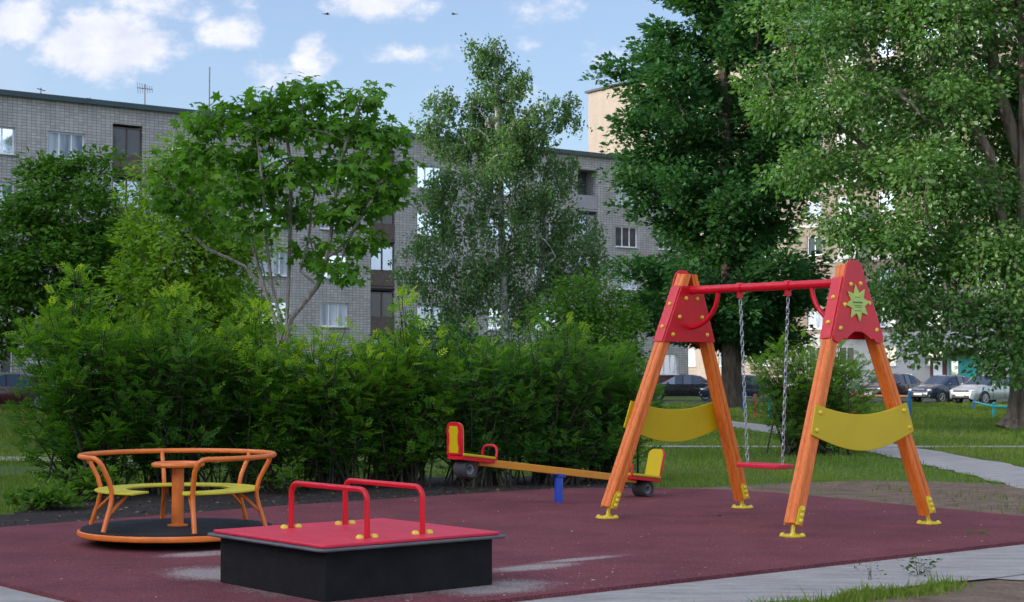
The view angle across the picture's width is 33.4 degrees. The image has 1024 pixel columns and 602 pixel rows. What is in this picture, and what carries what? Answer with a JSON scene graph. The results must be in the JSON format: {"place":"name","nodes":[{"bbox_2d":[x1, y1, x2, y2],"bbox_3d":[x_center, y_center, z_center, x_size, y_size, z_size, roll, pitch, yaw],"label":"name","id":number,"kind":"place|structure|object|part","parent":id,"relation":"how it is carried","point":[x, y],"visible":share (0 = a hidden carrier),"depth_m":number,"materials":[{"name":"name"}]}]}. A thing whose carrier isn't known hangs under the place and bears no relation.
{"place":"outdoors","nodes":[
{"label":"outdoors","id":0,"kind":"place"},
{"bbox_2d":[209,67,209,108],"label":"antenna","id":1,"kind":"object","parent":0,"point":[209,86],"visible":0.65,"depth_m":93.99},
{"bbox_2d":[0,476,632,526],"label":"soil bed","id":2,"kind":"object","parent":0,"point":[49,515],"visible":0.27,"depth_m":18.75,"materials":[{"name":"black soil"}]},
{"bbox_2d":[0,477,94,509],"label":"weed clump","id":3,"kind":"object","parent":2,"relation":"on","point":[43,497],"visible":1,"depth_m":17.38,"materials":[{"name":"green plant"}]},
{"bbox_2d":[0,261,162,495],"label":"hedge shrub","id":4,"kind":"object","parent":2,"relation":"on","point":[75,395],"visible":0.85,"depth_m":19.23,"materials":[{"name":"green plant"}]},
{"bbox_2d":[52,460,127,501],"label":"weed clump","id":5,"kind":"object","parent":2,"relation":"on","point":[90,484],"visible":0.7,"depth_m":18.50,"materials":[{"name":"green plant"}]},
{"bbox_2d":[95,279,266,494],"bbox_3d":[-3.882,0.987,19.731,2.049,2.500,2.033,0,-2,0],"label":"hedge shrub","id":6,"kind":"object","parent":2,"relation":"on","point":[169,404],"visible":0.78,"depth_m":19.55,"materials":[{"name":"green plant"}]},
{"bbox_2d":[184,293,333,492],"bbox_3d":[-3.084,1.082,20.237,1.902,2.348,1.906,0,-2,0],"label":"hedge shrub","id":7,"kind":"object","parent":2,"relation":"on","point":[255,433],"visible":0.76,"depth_m":19.90,"materials":[{"name":"green plant"}]},
{"bbox_2d":[260,455,313,494],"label":"weed clump","id":8,"kind":"object","parent":2,"relation":"on","point":[285,474],"visible":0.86,"depth_m":19.58,"materials":[{"name":"green plant"}]},
{"bbox_2d":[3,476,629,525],"bbox_3d":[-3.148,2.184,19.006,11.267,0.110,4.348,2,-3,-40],"label":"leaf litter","id":9,"kind":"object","parent":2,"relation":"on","point":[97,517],"visible":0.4,"depth_m":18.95,"materials":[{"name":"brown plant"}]},
{"bbox_2d":[255,316,401,490],"bbox_3d":[-2.247,1.222,20.587,1.894,2.099,1.892,0,-2,0],"label":"hedge shrub","id":10,"kind":"object","parent":2,"relation":"on","point":[331,461],"visible":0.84,"depth_m":20.30,"materials":[{"name":"green plant"}]},
{"bbox_2d":[320,284,475,487],"bbox_3d":[-1.432,1.036,20.960,2.011,2.494,1.861,0,-2,0],"label":"hedge shrub","id":11,"kind":"object","parent":2,"relation":"on","point":[400,458],"visible":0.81,"depth_m":20.72,"materials":[{"name":"green plant"}]},
{"bbox_2d":[404,314,559,487],"bbox_3d":[-0.409,1.230,21.189,2.056,2.132,2.060,0,-2,0],"label":"hedge shrub","id":12,"kind":"object","parent":2,"relation":"on","point":[480,427],"visible":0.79,"depth_m":20.86,"materials":[{"name":"green plant"}]},
{"bbox_2d":[481,312,633,484],"bbox_3d":[0.543,1.220,21.426,2.159,2.170,2.055,0,-2,0],"label":"hedge shrub","id":13,"kind":"object","parent":2,"relation":"on","point":[563,439],"visible":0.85,"depth_m":21.17,"materials":[{"name":"green plant"}]},
{"bbox_2d":[565,337,667,481],"bbox_3d":[1.300,1.384,21.957,1.505,1.875,1.476,1,-3,-25],"label":"hedge shrub","id":14,"kind":"object","parent":2,"relation":"on","point":[607,465],"visible":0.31,"depth_m":21.73,"materials":[{"name":"green plant"}]},
{"bbox_2d":[0,0,945,151],"label":"sky","id":15,"kind":"structure","parent":0,"point":[93,49],"materials":[{"name":"blue"}]},
{"bbox_2d":[0,488,1023,601],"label":"rubber ground","id":16,"kind":"structure","parent":0,"point":[683,528],"depth_m":13.66,"materials":[{"name":"red rubber"}]},
{"bbox_2d":[76,448,276,545],"bbox_3d":[-2.700,1.585,13.788,1.585,0.720,1.585,0,-2,0],"label":"carousel","id":17,"kind":"object","parent":16,"relation":"on","point":[176,529],"visible":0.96,"depth_m":13.67,"materials":[{"name":"orange metal"}]},
{"bbox_2d":[207,478,505,601],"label":"rocking platform","id":18,"kind":"structure","parent":16,"relation":"on","point":[347,559],"depth_m":10.73,"materials":[{"name":"black rubber"}]},
{"bbox_2d":[11,493,1004,600],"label":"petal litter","id":19,"kind":"object","parent":16,"relation":"on","point":[561,537],"visible":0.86,"depth_m":13.32,"materials":[{"name":"plant"}]},
{"bbox_2d":[447,422,665,501],"bbox_3d":[0.521,1.680,17.925,2.930,0.875,0.260,2,-3,-41],"label":"seesaw","id":20,"kind":"object","parent":16,"relation":"on","point":[465,465],"visible":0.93,"depth_m":17.70,"materials":[{"name":"orange paint"}]},
{"bbox_2d":[595,260,940,536],"bbox_3d":[2.330,0.846,15.759,2.072,2.352,2.494,2,-3,-40],"label":"swing","id":21,"kind":"object","parent":16,"relation":"on","point":[849,312],"visible":1,"depth_m":15.38,"materials":[{"name":"red paint"}]},
{"bbox_2d":[966,530,990,533],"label":"fallen sprig","id":22,"kind":"object","parent":16,"relation":"on","point":[981,531],"visible":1,"depth_m":14.46,"materials":[{"name":"green plant"}]},
{"bbox_2d":[0,544,1023,601],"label":"pavement","id":23,"kind":"structure","parent":0,"point":[995,562],"depth_m":11.44,"materials":[{"name":"concrete"}]},
{"bbox_2d":[854,562,886,579],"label":"verge weed","id":24,"kind":"object","parent":23,"relation":"on","point":[870,571],"visible":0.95,"depth_m":11.53,"materials":[{"name":"green plant"}]},
{"bbox_2d":[898,549,941,575],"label":"verge weed","id":25,"kind":"object","parent":23,"relation":"on","point":[911,562],"visible":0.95,"depth_m":11.80,"materials":[{"name":"green plant"}]},
{"bbox_2d":[0,392,1023,515],"bbox_3d":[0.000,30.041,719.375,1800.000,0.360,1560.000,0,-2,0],"label":"lawn","id":26,"kind":"structure","parent":0,"point":[19,470],"depth_m":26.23,"materials":[{"name":"plant"}]},
{"bbox_2d":[0,372,54,408],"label":"parked car","id":27,"kind":"object","parent":26,"relation":"on","point":[8,379],"visible":0.28,"depth_m":65.35,"materials":[{"name":"red"}]},
{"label":"side window","id":28,"kind":"part","parent":27,"relation":"part of","materials":[{"name":"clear glass"}]},
{"bbox_2d":[0,143,171,368],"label":"dense tree","id":29,"kind":"object","parent":26,"relation":"on","point":[52,234],"visible":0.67,"depth_m":37.39,"materials":[{"name":"green plant"}]},
{"bbox_2d":[0,456,218,462],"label":"footpath","id":30,"kind":"structure","parent":26,"relation":"on","point":[40,458],"depth_m":27.15,"materials":[{"name":"concrete"}]},
{"bbox_2d":[93,126,296,398],"bbox_3d":[-6.354,-0.385,33.870,4.122,6.345,2.974,0,-2,0],"label":"leafy tree","id":31,"kind":"object","parent":26,"relation":"on","point":[206,283],"visible":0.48,"depth_m":33.76,"materials":[{"name":"green plant"}]},
{"bbox_2d":[109,267,302,416],"bbox_3d":[-6.665,1.072,37.017,4.599,3.676,2.384,0,-2,0],"label":"dark shrub tree","id":32,"kind":"object","parent":26,"relation":"on","point":[247,289],"visible":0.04,"depth_m":36.81,"materials":[{"name":"green plant"}]},
{"bbox_2d":[137,72,429,454],"bbox_3d":[-3.791,-0.628,27.997,4.845,6.356,2.489,0,-2,0],"label":"maple tree","id":33,"kind":"object","parent":26,"relation":"on","point":[360,169],"visible":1,"depth_m":27.87,"materials":[{"name":"green plant"}]},
{"bbox_2d":[0,89,687,404],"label":"apartment block","id":34,"kind":"structure","parent":26,"relation":"on","point":[38,122],"depth_m":96.40,"materials":[{"name":"grey brick"}]},
{"bbox_2d":[0,349,11,371],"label":"window","id":35,"kind":"structure","parent":34,"relation":"in","point":[5,369],"depth_m":84.33,"materials":[{"name":"grey glass"}]},
{"bbox_2d":[0,182,13,203],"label":"window","id":36,"kind":"structure","parent":34,"relation":"in","point":[9,187],"depth_m":84.58,"materials":[{"name":"grey glass"}]},
{"bbox_2d":[0,127,16,155],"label":"window","id":37,"kind":"structure","parent":34,"relation":"in","point":[6,133],"depth_m":84.66,"materials":[{"name":"white glass"}]},
{"bbox_2d":[47,187,80,214],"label":"window","id":38,"kind":"structure","parent":34,"relation":"in","point":[60,187],"depth_m":86.57,"materials":[{"name":"grey glass"}]},
{"bbox_2d":[47,131,83,158],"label":"window","id":39,"kind":"structure","parent":34,"relation":"in","point":[57,141],"depth_m":86.59,"materials":[{"name":"white glass"}]},
{"bbox_2d":[137,83,152,103],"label":"antenna","id":40,"kind":"object","parent":34,"relation":"on","point":[144,88],"visible":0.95,"depth_m":90.41,"materials":[{"name":"grey metal"}]},
{"bbox_2d":[261,202,283,226],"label":"window","id":41,"kind":"structure","parent":34,"relation":"in","point":[275,202],"depth_m":94.06,"materials":[{"name":"white glass"}]},
{"bbox_2d":[260,301,285,323],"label":"window","id":42,"kind":"structure","parent":34,"relation":"in","point":[284,303],"depth_m":94.36,"materials":[{"name":"white glass"}]},
{"bbox_2d":[261,152,288,173],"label":"window","id":43,"kind":"structure","parent":34,"relation":"in","point":[284,156],"depth_m":94.33,"materials":[{"name":"white glass"}]},
{"bbox_2d":[260,251,291,276],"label":"window","id":44,"kind":"structure","parent":34,"relation":"in","point":[282,269],"depth_m":94.26,"materials":[{"name":"white glass"}]},
{"bbox_2d":[320,352,346,372],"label":"window","id":45,"kind":"structure","parent":34,"relation":"in","point":[327,352],"depth_m":96.38,"materials":[{"name":"grey glass"}]},
{"bbox_2d":[320,206,349,230],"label":"window","id":46,"kind":"structure","parent":34,"relation":"in","point":[324,227],"depth_m":96.29,"materials":[{"name":"white glass"}]},
{"bbox_2d":[320,303,349,327],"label":"window","id":47,"kind":"structure","parent":34,"relation":"in","point":[328,311],"depth_m":96.45,"materials":[{"name":"white glass"}]},
{"bbox_2d":[324,255,346,278],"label":"window","id":48,"kind":"structure","parent":34,"relation":"in","point":[334,256],"depth_m":96.59,"materials":[{"name":"white glass"}]},
{"bbox_2d":[417,212,440,236],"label":"window","id":49,"kind":"structure","parent":34,"relation":"in","point":[420,225],"depth_m":100.59,"materials":[{"name":"white glass"}]},
{"bbox_2d":[417,259,441,281],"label":"window","id":50,"kind":"structure","parent":34,"relation":"in","point":[419,259],"depth_m":100.80,"materials":[{"name":"grey glass"}]},
{"bbox_2d":[417,305,441,328],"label":"window","id":51,"kind":"structure","parent":34,"relation":"in","point":[418,310],"depth_m":100.56,"materials":[{"name":"white glass"}]},
{"bbox_2d":[418,165,441,188],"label":"window","id":52,"kind":"structure","parent":34,"relation":"in","point":[422,174],"depth_m":100.79,"materials":[{"name":"white glass"}]},
{"bbox_2d":[488,217,510,240],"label":"window","id":53,"kind":"structure","parent":34,"relation":"in","point":[488,217],"depth_m":104.16,"materials":[{"name":"white glass"}]},
{"bbox_2d":[488,177,511,195],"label":"window","id":54,"kind":"structure","parent":34,"relation":"in","point":[507,190],"depth_m":104.70,"materials":[{"name":"white glass"}]},
{"bbox_2d":[488,308,512,330],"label":"window","id":55,"kind":"structure","parent":34,"relation":"in","point":[496,311],"depth_m":103.71,"materials":[{"name":"white glass"}]},
{"bbox_2d":[535,176,556,199],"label":"window","id":56,"kind":"structure","parent":34,"relation":"in","point":[538,178],"depth_m":106.35,"materials":[{"name":"grey glass"}]},
{"bbox_2d":[535,221,556,241],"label":"window","id":57,"kind":"structure","parent":34,"relation":"in","point":[550,226],"depth_m":106.63,"materials":[{"name":"grey glass"}]},
{"bbox_2d":[536,311,556,330],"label":"window","id":58,"kind":"structure","parent":34,"relation":"in","point":[547,311],"depth_m":106.45,"materials":[{"name":"white glass"}]},
{"bbox_2d":[615,184,633,205],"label":"window","id":59,"kind":"structure","parent":34,"relation":"in","point":[618,196],"depth_m":110.69,"materials":[{"name":"white glass"}]},
{"bbox_2d":[616,269,636,290],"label":"window","id":60,"kind":"structure","parent":34,"relation":"in","point":[626,287],"depth_m":110.77,"materials":[{"name":"white glass"}]},
{"bbox_2d":[616,226,638,248],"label":"window","id":61,"kind":"structure","parent":34,"relation":"in","point":[626,237],"depth_m":110.88,"materials":[{"name":"grey glass"}]},
{"bbox_2d":[658,230,675,250],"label":"window","id":62,"kind":"structure","parent":34,"relation":"in","point":[659,230],"depth_m":113.07,"materials":[{"name":"grey"}]},
{"bbox_2d":[660,354,679,374],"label":"window","id":63,"kind":"structure","parent":34,"relation":"in","point":[669,366],"depth_m":112.98,"materials":[{"name":"white glass"}]},
{"bbox_2d":[331,314,537,426],"bbox_3d":[-1.819,1.702,41.961,5.726,2.810,2.310,0,-2,0],"label":"dark shrub tree","id":64,"kind":"object","parent":26,"relation":"on","point":[466,333],"visible":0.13,"depth_m":41.72,"materials":[{"name":"green plant"}]},
{"bbox_2d":[386,32,616,389],"bbox_3d":[-0.284,-1.935,45.123,6.103,10.341,3.753,0,-2,0],"label":"birch tree","id":65,"kind":"object","parent":26,"relation":"on","point":[497,145],"visible":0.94,"depth_m":44.88,"materials":[{"name":"green plant"}]},
{"bbox_2d":[519,263,654,405],"bbox_3d":[1.793,1.065,39.859,3.382,3.914,2.564,0,-2,0],"label":"lilac tree","id":66,"kind":"object","parent":26,"relation":"on","point":[591,314],"visible":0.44,"depth_m":39.73,"materials":[{"name":"green plant"}]},
{"bbox_2d":[578,0,847,408],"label":"poplar tree","id":67,"kind":"object","parent":26,"relation":"on","point":[714,207],"visible":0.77,"depth_m":68.47,"materials":[{"name":"green plant"}]},
{"bbox_2d":[742,393,770,417],"bbox_3d":[7.572,3.269,53.919,0.379,0.770,8.113,0,-2,2],"label":"pipe rail","id":68,"kind":"object","parent":26,"relation":"on","point":[755,404],"visible":0.43,"depth_m":51.38,"materials":[{"name":"metal"}]},
{"bbox_2d":[585,0,1017,390],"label":"tower block","id":69,"kind":"structure","parent":26,"relation":"on","point":[601,105],"depth_m":129.82,"materials":[{"name":"beige brick"}]},
{"bbox_2d":[688,349,695,366],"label":"window","id":70,"kind":"structure","parent":69,"relation":"in","point":[691,354],"depth_m":145.15,"materials":[{"name":"white glass"}]},
{"bbox_2d":[805,310,821,329],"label":"window","id":71,"kind":"structure","parent":69,"relation":"in","point":[817,321],"depth_m":132.25,"materials":[{"name":"white glass"}]},
{"bbox_2d":[805,201,821,219],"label":"window","id":72,"kind":"structure","parent":69,"relation":"in","point":[812,207],"depth_m":132.64,"materials":[{"name":"white glass"}]},
{"bbox_2d":[809,347,819,364],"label":"window","id":73,"kind":"structure","parent":69,"relation":"in","point":[817,349],"depth_m":132.29,"materials":[{"name":"grey"}]},
{"bbox_2d":[808,237,821,255],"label":"window","id":74,"kind":"structure","parent":69,"relation":"in","point":[811,247],"depth_m":132.64,"materials":[{"name":"grey glass"}]},
{"bbox_2d":[838,196,849,204],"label":"window","id":75,"kind":"structure","parent":69,"relation":"in","point":[840,200],"depth_m":129.98,"materials":[{"name":"white glass"}]},
{"bbox_2d":[839,346,853,365],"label":"window","id":76,"kind":"structure","parent":69,"relation":"in","point":[851,349],"depth_m":129.00,"materials":[{"name":"grey glass"}]},
{"bbox_2d":[877,40,893,58],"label":"window","id":77,"kind":"structure","parent":69,"relation":"in","point":[890,53],"depth_m":126.57,"materials":[{"name":"white glass"}]},
{"bbox_2d":[879,191,893,211],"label":"window","id":78,"kind":"structure","parent":69,"relation":"in","point":[883,200],"depth_m":126.04,"materials":[{"name":"white glass"}]},
{"bbox_2d":[880,307,895,327],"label":"window","id":79,"kind":"structure","parent":69,"relation":"in","point":[893,321],"depth_m":125.77,"materials":[{"name":"white glass"}]},
{"bbox_2d":[884,346,895,365],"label":"window","id":80,"kind":"structure","parent":69,"relation":"in","point":[890,354],"depth_m":125.26,"materials":[{"name":"white glass"}]},
{"bbox_2d":[926,345,942,365],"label":"window","id":81,"kind":"structure","parent":69,"relation":"in","point":[928,364],"depth_m":122.08,"materials":[{"name":"white glass"}]},
{"bbox_2d":[949,357,976,378],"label":"door","id":82,"kind":"structure","parent":69,"relation":"in","point":[952,365],"depth_m":119.16,"materials":[{"name":"blue"}]},
{"bbox_2d":[741,324,879,455],"bbox_3d":[4.991,1.477,28.531,2.323,2.219,2.516,0,-2,0],"label":"bush","id":83,"kind":"object","parent":26,"relation":"on","point":[796,379],"visible":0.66,"depth_m":28.30,"materials":[{"name":"green plant"}]},
{"bbox_2d":[725,0,1023,428],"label":"old tree","id":84,"kind":"object","parent":26,"relation":"on","point":[904,164],"visible":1,"depth_m":40.19,"materials":[{"name":"green plant"}]},
{"bbox_2d":[732,421,1023,488],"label":"footpath","id":85,"kind":"structure","parent":26,"relation":"on","point":[1013,475],"depth_m":25.70,"materials":[{"name":"concrete"}]},
{"bbox_2d":[851,391,911,420],"bbox_3d":[10.092,2.879,46.673,0.110,0.828,2.037,2,-3,-39],"label":"pipe rail","id":86,"kind":"object","parent":26,"relation":"on","point":[909,393],"visible":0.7,"depth_m":45.91,"materials":[{"name":"metal"}]},
{"bbox_2d":[949,375,1009,403],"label":"parked car","id":87,"kind":"object","parent":26,"relation":"on","point":[970,389],"visible":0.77,"depth_m":84.84,"materials":[{"name":"silver metal"}]},
{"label":"side window","id":88,"kind":"part","parent":87,"relation":"part of","materials":[{"name":"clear glass"}]},
{"bbox_2d":[972,398,1006,417],"bbox_3d":[15.923,3.574,57.461,0.724,0.630,17.408,0,-2,11],"label":"pipe rail","id":89,"kind":"object","parent":26,"relation":"on","point":[994,406],"visible":0.6,"depth_m":50.90,"materials":[{"name":"teal metal"}]},
{"bbox_2d":[533,399,1007,405],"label":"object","id":90,"kind":"structure","parent":0,"point":[927,400],"depth_m":92.56,"materials":[{"name":"concrete"}]},
{"bbox_2d":[653,374,709,400],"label":"parked car","id":91,"kind":"object","parent":90,"relation":"on","point":[685,385],"visible":0.33,"depth_m":95.08,"materials":[{"name":"black metal"}]},
{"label":"side window","id":92,"kind":"part","parent":91,"relation":"part of","materials":[{"name":"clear glass"}]},
{"bbox_2d":[699,375,775,401],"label":"parked car","id":93,"kind":"object","parent":90,"relation":"on","point":[749,390],"visible":0.32,"depth_m":91.04,"materials":[{"name":"grey metal"}]},
{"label":"side window","id":94,"kind":"part","parent":93,"relation":"part of","materials":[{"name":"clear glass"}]},
{"bbox_2d":[858,373,923,401],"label":"parked car","id":95,"kind":"object","parent":90,"relation":"on","point":[904,382],"visible":0.18,"depth_m":90.71,"materials":[{"name":"grey metal"}]},
{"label":"side window","id":96,"kind":"part","parent":95,"relation":"part of","materials":[{"name":"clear glass"}]},
{"bbox_2d":[908,375,977,402],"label":"parked car","id":97,"kind":"object","parent":90,"relation":"on","point":[937,387],"visible":0.71,"depth_m":88.37,"materials":[{"name":"blue"}]},
{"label":"side window","id":98,"kind":"part","parent":97,"relation":"part of","materials":[{"name":"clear glass"}]},
{"bbox_2d":[682,571,979,601],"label":"grass verge","id":99,"kind":"object","parent":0,"point":[865,594],"depth_m":10.77,"materials":[{"name":"green plant"}]},
{"bbox_2d":[650,446,1023,446],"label":"concrete strip","id":100,"kind":"object","parent":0,"point":[831,446],"visible":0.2,"depth_m":31.19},
{"bbox_2d":[654,481,1023,515],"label":"dirt ground","id":101,"kind":"structure","parent":0,"point":[893,497],"depth_m":19.75,"materials":[{"name":"brown soil"}]},
{"bbox_2d":[868,578,1023,601],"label":"dirt ground","id":102,"kind":"structure","parent":0,"point":[996,590],"depth_m":10.88,"materials":[{"name":"brown soil"}]},
{"bbox_2d":[991,574,1023,579],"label":"pavement","id":103,"kind":"structure","parent":0,"point":[1018,577],"depth_m":11.70,"materials":[{"name":"concrete"}]}
]}

